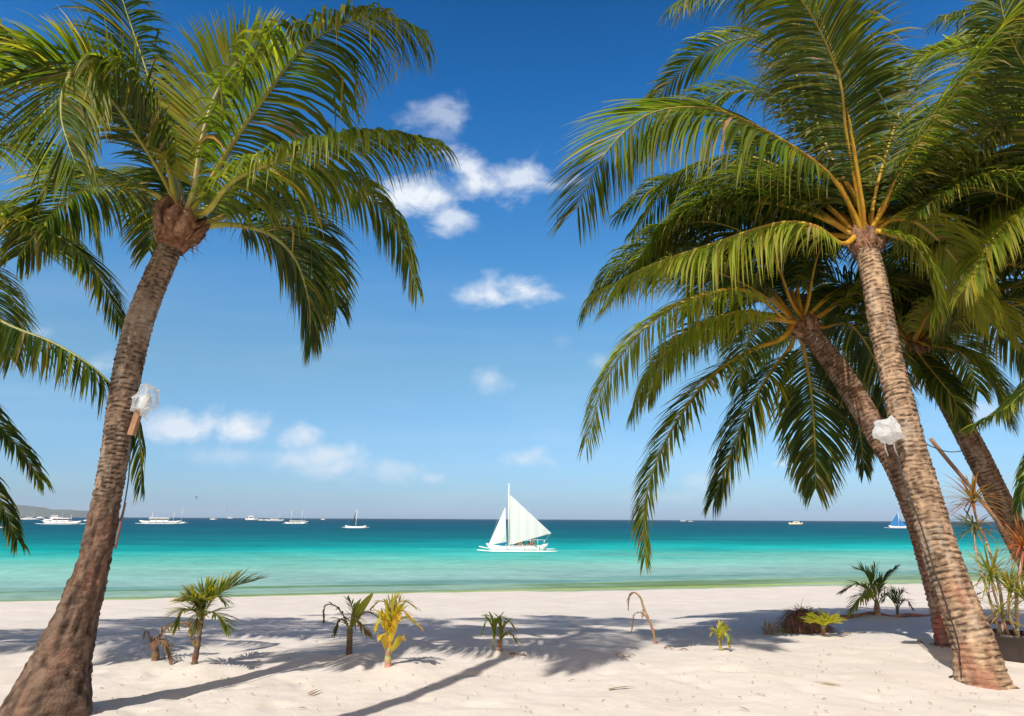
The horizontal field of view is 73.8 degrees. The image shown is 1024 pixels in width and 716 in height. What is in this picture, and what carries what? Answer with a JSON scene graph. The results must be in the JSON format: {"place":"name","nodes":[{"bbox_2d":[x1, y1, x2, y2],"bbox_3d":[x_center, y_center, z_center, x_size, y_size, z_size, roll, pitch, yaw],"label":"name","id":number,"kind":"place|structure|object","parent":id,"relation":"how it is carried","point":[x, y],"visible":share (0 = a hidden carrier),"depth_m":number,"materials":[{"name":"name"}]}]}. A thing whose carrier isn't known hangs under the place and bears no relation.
{"place":"outdoors","nodes":[
{"label":"outdoors","id":0,"kind":"place"},
{"bbox_2d":[5,505,120,516],"bbox_3d":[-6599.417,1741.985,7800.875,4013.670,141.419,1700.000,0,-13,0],"label":"island hills","id":1,"kind":"structure","parent":0,"point":[28,511],"depth_m":7496.25,"materials":[{"name":"grey"}]},
{"bbox_2d":[0,517,1020,601],"bbox_3d":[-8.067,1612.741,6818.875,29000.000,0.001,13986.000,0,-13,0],"label":"sea","id":2,"kind":"structure","parent":0,"point":[319,556],"depth_m":61.24,"materials":[{"name":"teal liquid"}]},
{"bbox_2d":[21,515,38,519],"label":"outrigger boat","id":3,"kind":"object","parent":2,"relation":"on","point":[29,518],"visible":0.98,"depth_m":785.33,"materials":[{"name":"paint"}]},
{"bbox_2d":[40,514,62,520],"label":"outrigger boat","id":4,"kind":"object","parent":2,"relation":"on","point":[55,516],"visible":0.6,"depth_m":567.58,"materials":[{"name":"paint"}]},
{"bbox_2d":[35,515,85,523],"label":"outrigger boat","id":5,"kind":"object","parent":2,"relation":"on","point":[61,521],"visible":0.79,"depth_m":310.99,"materials":[{"name":"paint"}]},
{"bbox_2d":[137,512,182,523],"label":"outrigger boat","id":6,"kind":"object","parent":2,"relation":"on","point":[151,521],"visible":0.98,"depth_m":353.17,"materials":[{"name":"paint"}]},
{"bbox_2d":[245,516,257,519],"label":"motor boat","id":7,"kind":"object","parent":2,"relation":"on","point":[250,517],"visible":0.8,"depth_m":865.07,"materials":[{"name":"paint"}]},
{"bbox_2d":[265,513,283,520],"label":"outrigger boat","id":8,"kind":"object","parent":2,"relation":"on","point":[274,519],"visible":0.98,"depth_m":757.07,"materials":[{"name":"paint"}]},
{"bbox_2d":[284,510,306,523],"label":"outrigger boat","id":9,"kind":"object","parent":2,"relation":"on","point":[295,520],"visible":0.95,"depth_m":394.98,"materials":[{"name":"paint"}]},
{"bbox_2d":[343,511,367,527],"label":"sailing boat","id":10,"kind":"object","parent":2,"relation":"on","point":[355,526],"visible":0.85,"depth_m":236.02,"materials":[{"name":"paint"}]},
{"bbox_2d":[477,495,557,551],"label":"sailing boat","id":11,"kind":"object","parent":2,"relation":"on","point":[525,524],"visible":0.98,"depth_m":71.55,"materials":[{"name":"fabric"}]},
{"bbox_2d":[788,521,802,524],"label":"motor boat","id":12,"kind":"object","parent":2,"relation":"on","point":[796,523],"visible":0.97,"depth_m":524.01,"materials":[{"name":"paint"}]},
{"bbox_2d":[884,513,905,527],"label":"sailing boat","id":13,"kind":"object","parent":2,"relation":"on","point":[896,521],"visible":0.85,"depth_m":323.61,"materials":[{"name":"fabric"}]},
{"bbox_2d":[0,581,1023,715],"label":"sand","id":14,"kind":"structure","parent":0,"point":[913,672],"depth_m":7.97,"materials":[{"name":"white sand"}]},
{"bbox_2d":[0,19,145,557],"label":"palm tree","id":15,"kind":"object","parent":14,"relation":"on","point":[15,337],"visible":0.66,"depth_m":7.62,"materials":[{"name":"green plant"}]},
{"bbox_2d":[141,621,194,664],"bbox_3d":[-4.101,3.360,8.005,0.717,0.512,0.564,-6,-15,25],"label":"dead palm sprout","id":16,"kind":"object","parent":14,"relation":"on","point":[155,650],"visible":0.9,"depth_m":7.93,"materials":[{"name":"brown plant"}]},
{"bbox_2d":[161,565,268,664],"bbox_3d":[-3.398,2.874,7.529,1.044,1.110,1.023,-7,-15,28],"label":"young palm","id":17,"kind":"object","parent":14,"relation":"on","point":[200,600],"visible":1,"depth_m":7.50,"materials":[{"name":"green plant"}]},
{"bbox_2d":[0,0,459,715],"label":"palm tree","id":18,"kind":"object","parent":14,"relation":"on","point":[170,228],"visible":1,"depth_m":6.61,"materials":[{"name":"green plant"}]},
{"bbox_2d":[114,502,126,548],"bbox_3d":[-3.449,1.472,6.001,0.033,0.399,0.057,-4,-14,18],"label":"wooden stake","id":19,"kind":"object","parent":18,"relation":"attached to","point":[118,532],"visible":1,"depth_m":5.98,"materials":[{"name":"brown wood"}]},
{"bbox_2d":[127,383,160,435],"bbox_3d":[-3.353,0.469,6.216,0.276,0.480,0.195,0,-13,0],"label":"tree lamp","id":20,"kind":"object","parent":18,"relation":"attached to","point":[145,400],"visible":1,"depth_m":6.19,"materials":[{"name":"white plastic"}]},
{"bbox_2d":[119,435,131,520],"bbox_3d":[-3.426,1.064,6.074,0.037,0.753,0.012,0,-13,0],"label":"cable","id":21,"kind":"object","parent":20,"relation":"hanging from","point":[128,477],"visible":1,"depth_m":6.07,"materials":[{"name":"plastic"}]},
{"bbox_2d":[322,593,378,654],"bbox_3d":[-1.928,3.227,8.200,0.756,0.780,0.584,-3,-14,14],"label":"young palm","id":22,"kind":"object","parent":14,"relation":"on","point":[358,609],"visible":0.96,"depth_m":8.23,"materials":[{"name":"green plant"}]},
{"bbox_2d":[370,590,423,667],"bbox_3d":[-1.288,3.025,7.550,0.618,0.876,0.453,4,-14,-16],"label":"young palm","id":23,"kind":"object","parent":14,"relation":"on","point":[390,618],"visible":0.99,"depth_m":7.49,"materials":[{"name":"yellow plant"}]},
{"bbox_2d":[480,612,519,650],"bbox_3d":[-0.143,3.413,8.433,0.510,0.537,0.336,-4,-14,18],"label":"young palm","id":24,"kind":"object","parent":14,"relation":"on","point":[495,622],"visible":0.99,"depth_m":8.42,"materials":[{"name":"green plant"}]},
{"bbox_2d":[92,615,1015,712],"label":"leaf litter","id":25,"kind":"object","parent":14,"relation":"on","point":[544,682],"visible":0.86,"depth_m":6.78,"materials":[{"name":"brown plant"}]},
{"bbox_2d":[627,592,656,643],"bbox_3d":[1.894,3.815,9.912,0.430,0.793,0.176,0,-13,0],"label":"dead stalk","id":26,"kind":"object","parent":14,"relation":"on","point":[648,619],"visible":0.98,"depth_m":9.91,"materials":[{"name":"beige plant"}]},
{"bbox_2d":[709,620,732,650],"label":"young palm","id":27,"kind":"object","parent":14,"relation":"on","point":[720,632],"visible":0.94,"depth_m":8.37,"materials":[{"name":"yellow plant"}]},
{"bbox_2d":[576,110,963,647],"bbox_3d":[4.197,-0.057,11.415,6.589,8.798,4.616,0,-13,0],"label":"palm tree","id":28,"kind":"object","parent":14,"relation":"on","point":[855,407],"visible":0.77,"depth_m":10.48,"materials":[{"name":"green plant"}]},
{"bbox_2d":[759,617,788,634],"bbox_3d":[4.238,4.350,11.072,0.460,0.304,0.435,7,-15,-26],"label":"dry grass tuft","id":29,"kind":"object","parent":14,"relation":"on","point":[771,629],"visible":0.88,"depth_m":11.07,"materials":[{"name":"brown plant"}]},
{"bbox_2d":[544,0,1023,689],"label":"palm tree","id":30,"kind":"object","parent":14,"relation":"on","point":[868,216],"visible":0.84,"depth_m":8.97,"materials":[{"name":"green plant"}]},
{"bbox_2d":[872,415,904,455],"bbox_3d":[4.294,0.881,7.791,0.353,0.462,0.295,-4,-14,18],"label":"tree lamp","id":31,"kind":"object","parent":30,"relation":"attached to","point":[888,431],"visible":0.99,"depth_m":7.72,"materials":[{"name":"white plastic"}]},
{"bbox_2d":[893,450,960,677],"bbox_3d":[4.524,2.115,7.204,0.401,2.334,0.592,0,-13,0],"label":"cable","id":32,"kind":"object","parent":30,"relation":"attached to","point":[931,562],"visible":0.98,"depth_m":7.08,"materials":[{"name":"plastic"}]},
{"bbox_2d":[927,444,963,451],"bbox_3d":[5.886,1.195,9.358,0.014,0.166,3.774,-11,-17,40],"label":"cable","id":33,"kind":"object","parent":30,"relation":"attached to","point":[944,450],"visible":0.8,"depth_m":9.39,"materials":[{"name":"plastic"}]},
{"bbox_2d":[773,603,838,634],"bbox_3d":[4.883,4.361,11.451,1.097,0.704,1.003,0,-13,0],"label":"dead frond heap","id":34,"kind":"object","parent":14,"relation":"on","point":[793,622],"visible":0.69,"depth_m":11.25,"materials":[{"name":"brown plant"}]},
{"bbox_2d":[799,607,845,634],"bbox_3d":[4.769,4.070,10.464,0.672,0.504,0.932,-9,-16,35],"label":"young palm","id":35,"kind":"object","parent":14,"relation":"on","point":[822,619],"visible":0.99,"depth_m":10.41,"materials":[{"name":"yellow plant"}]},
{"bbox_2d":[837,561,900,618],"bbox_3d":[7.413,4.797,14.088,1.409,1.163,0.989,8,-15,-30],"label":"young palm","id":36,"kind":"object","parent":14,"relation":"on","point":[871,589],"visible":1,"depth_m":14.08,"materials":[{"name":"green plant"}]},
{"bbox_2d":[735,254,1023,575],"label":"palm tree","id":37,"kind":"object","parent":14,"relation":"on","point":[946,389],"visible":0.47,"depth_m":10.85,"materials":[{"name":"green plant"}]},
{"bbox_2d":[838,611,929,618],"bbox_3d":[7.741,5.378,14.243,2.963,0.207,0.171,6,-14,-23],"label":"log","id":38,"kind":"object","parent":14,"relation":"on","point":[883,614],"visible":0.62,"depth_m":14.21,"materials":[{"name":"brown wood"}]},
{"bbox_2d":[880,584,913,614],"bbox_3d":[8.386,5.311,14.880,0.763,0.753,0.484,0,-13,0],"label":"young palm","id":39,"kind":"object","parent":14,"relation":"on","point":[897,597],"visible":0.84,"depth_m":14.90,"materials":[{"name":"green plant"}]},
{"bbox_2d":[840,0,1023,521],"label":"palm tree","id":40,"kind":"object","parent":14,"relation":"on","point":[1000,219],"visible":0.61,"depth_m":9.17,"materials":[{"name":"green plant"}]},
{"bbox_2d":[929,438,1023,580],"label":"wooden pole","id":41,"kind":"object","parent":14,"relation":"on","point":[955,469],"visible":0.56,"depth_m":9.50,"materials":[{"name":"brown wood"}]},
{"bbox_2d":[941,472,1023,662],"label":"potted plant","id":42,"kind":"object","parent":14,"relation":"on","point":[1010,642],"visible":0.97,"depth_m":8.12,"materials":[{"name":"green plant"}]},
{"bbox_2d":[988,619,1014,624],"bbox_3d":[9.375,5.161,13.330,0.146,0.126,0.860,13,-18,-42],"label":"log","id":43,"kind":"object","parent":14,"relation":"on","point":[999,622],"visible":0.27,"depth_m":13.24,"materials":[{"name":"brown wood"}]},
{"bbox_2d":[0,0,1023,521],"label":"sky","id":44,"kind":"structure","parent":0,"point":[472,398],"materials":[{"name":"blue"}]}
]}

